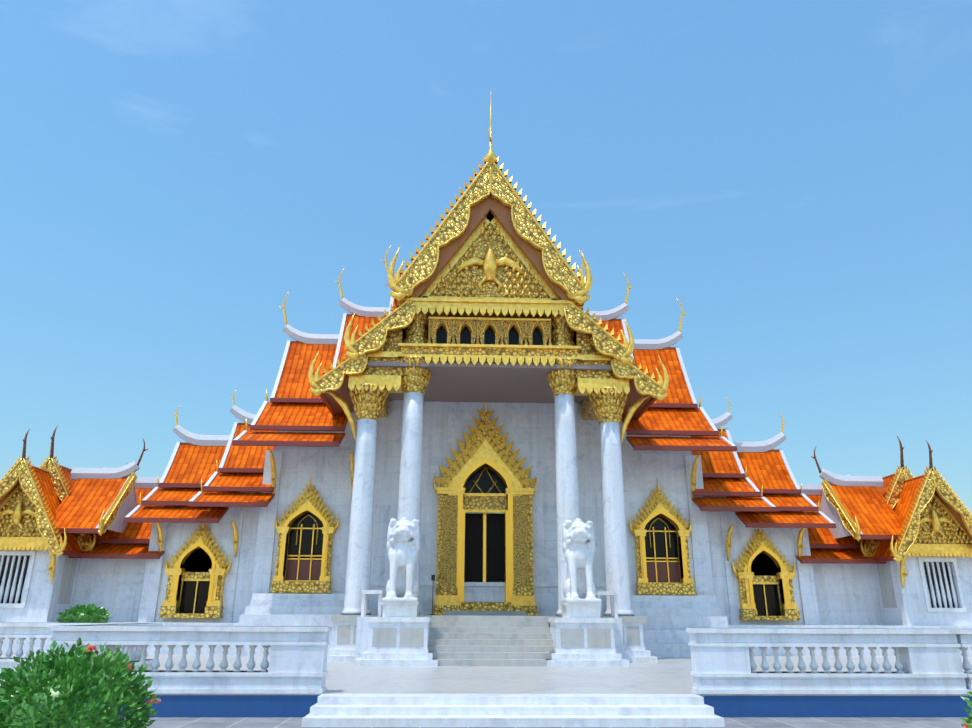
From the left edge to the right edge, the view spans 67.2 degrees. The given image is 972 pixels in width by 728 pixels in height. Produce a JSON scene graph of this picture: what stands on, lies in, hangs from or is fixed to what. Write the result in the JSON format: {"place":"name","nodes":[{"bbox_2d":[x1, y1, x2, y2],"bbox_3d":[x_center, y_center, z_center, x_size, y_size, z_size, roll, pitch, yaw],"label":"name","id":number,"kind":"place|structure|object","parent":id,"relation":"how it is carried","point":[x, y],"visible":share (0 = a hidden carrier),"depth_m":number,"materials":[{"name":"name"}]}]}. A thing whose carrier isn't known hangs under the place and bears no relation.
{"place":"outdoors","nodes":[
{"label":"outdoors","id":0,"kind":"place"},
{"bbox_2d":[56,603,113,622],"bbox_3d":[-10.856,6.840,19.811,1.393,0.731,1.141,1,-19,-2],"label":"terrace shrub","id":1,"kind":"object","parent":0,"point":[82,614],"visible":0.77,"depth_m":19.58,"materials":[{"name":"green plant"}]},
{"bbox_2d":[0,0,971,513],"label":"sky","id":2,"kind":"structure","parent":0,"point":[796,175],"materials":[{"name":"blue"}]},
{"bbox_2d":[121,717,971,727],"bbox_3d":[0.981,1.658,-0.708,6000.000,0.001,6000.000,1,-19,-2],"label":"ground","id":3,"kind":"structure","parent":0,"point":[730,722],"depth_m":12.82,"materials":[{"name":"stone"}]},
{"bbox_2d":[0,637,160,727],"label":"ixora bush","id":4,"kind":"object","parent":3,"relation":"on","point":[73,690],"visible":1,"depth_m":7.22,"materials":[{"name":"green plant"}]},
{"bbox_2d":[0,654,971,726],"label":"terrace","id":5,"kind":"structure","parent":3,"relation":"on","point":[660,693],"depth_m":13.66,"materials":[{"name":"stone"}]},
{"bbox_2d":[0,622,971,693],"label":"balustrades","id":6,"kind":"object","parent":5,"relation":"on","point":[928,661],"visible":0.77,"depth_m":13.86,"materials":[{"name":"stone"}]},
{"bbox_2d":[1,593,971,665],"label":"podium","id":7,"kind":"object","parent":5,"relation":"on","point":[670,619],"visible":0.38,"depth_m":25.95,"materials":[{"name":"stone"}]},
{"bbox_2d":[429,575,434,614],"bbox_3d":[-1.970,8.546,27.072,0.240,1.420,0.228,1,-19,-2],"label":"sign post","id":8,"kind":"object","parent":7,"relation":"on","point":[433,578],"visible":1,"depth_m":27.09,"materials":[{"name":"black metal"}]},
{"bbox_2d":[0,361,971,625],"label":"temple walls","id":9,"kind":"structure","parent":7,"relation":"on","point":[934,591],"depth_m":28.82,"materials":[{"name":"stone"}]},
{"bbox_2d":[68,246,885,563],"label":"side roofs","id":10,"kind":"structure","parent":9,"relation":"on","point":[206,478],"depth_m":29.92,"materials":[{"name":"tile"}]},
{"bbox_2d":[47,450,908,587],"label":"eave brackets","id":11,"kind":"object","parent":9,"relation":"attached to","point":[728,541],"visible":0.83,"depth_m":28.59,"materials":[{"name":"gold metal"}]},
{"bbox_2d":[159,401,800,620],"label":"gilded frames","id":12,"kind":"structure","parent":9,"relation":"attached to","point":[483,480],"depth_m":28.55,"materials":[{"name":"gold metal"}]},
{"bbox_2d":[0,425,971,562],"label":"side pavilion roofs","id":13,"kind":"structure","parent":9,"relation":"on","point":[55,508],"depth_m":28.50,"materials":[{"name":"tile"}]},
{"bbox_2d":[355,590,623,658],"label":"railings","id":14,"kind":"object","parent":5,"relation":"on","point":[362,632],"visible":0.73,"depth_m":22.66,"materials":[{"name":"white stone"}]},
{"bbox_2d":[382,517,419,601],"bbox_3d":[-2.560,6.051,22.659,1.050,2.517,1.568,1,-19,-2],"label":"lion","id":15,"kind":"object","parent":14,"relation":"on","point":[403,541],"visible":0.9,"depth_m":22.23},
{"bbox_2d":[560,518,600,602],"bbox_3d":[2.877,6.135,22.834,1.050,2.517,1.568,1,-19,-2],"label":"lion","id":16,"kind":"object","parent":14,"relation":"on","point":[578,542],"visible":0.9,"depth_m":22.41},
{"bbox_2d":[327,356,657,666],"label":"portico columns","id":17,"kind":"structure","parent":5,"relation":"on","point":[582,634],"depth_m":24.57,"materials":[{"name":"white stone"}]},
{"bbox_2d":[326,297,650,442],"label":"portico entablature","id":18,"kind":"structure","parent":17,"relation":"on","point":[465,322],"depth_m":26.65,"materials":[{"name":"gold metal"}]},
{"bbox_2d":[308,99,668,419],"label":"gable","id":19,"kind":"structure","parent":18,"relation":"on","point":[489,238],"depth_m":27.30,"materials":[{"name":"gold metal"}]},
{"bbox_2d":[960,692,971,727],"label":"ixora bush","id":20,"kind":"object","parent":3,"relation":"on","point":[968,724],"visible":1,"depth_m":8.56,"materials":[{"name":"green plant"}]}
]}

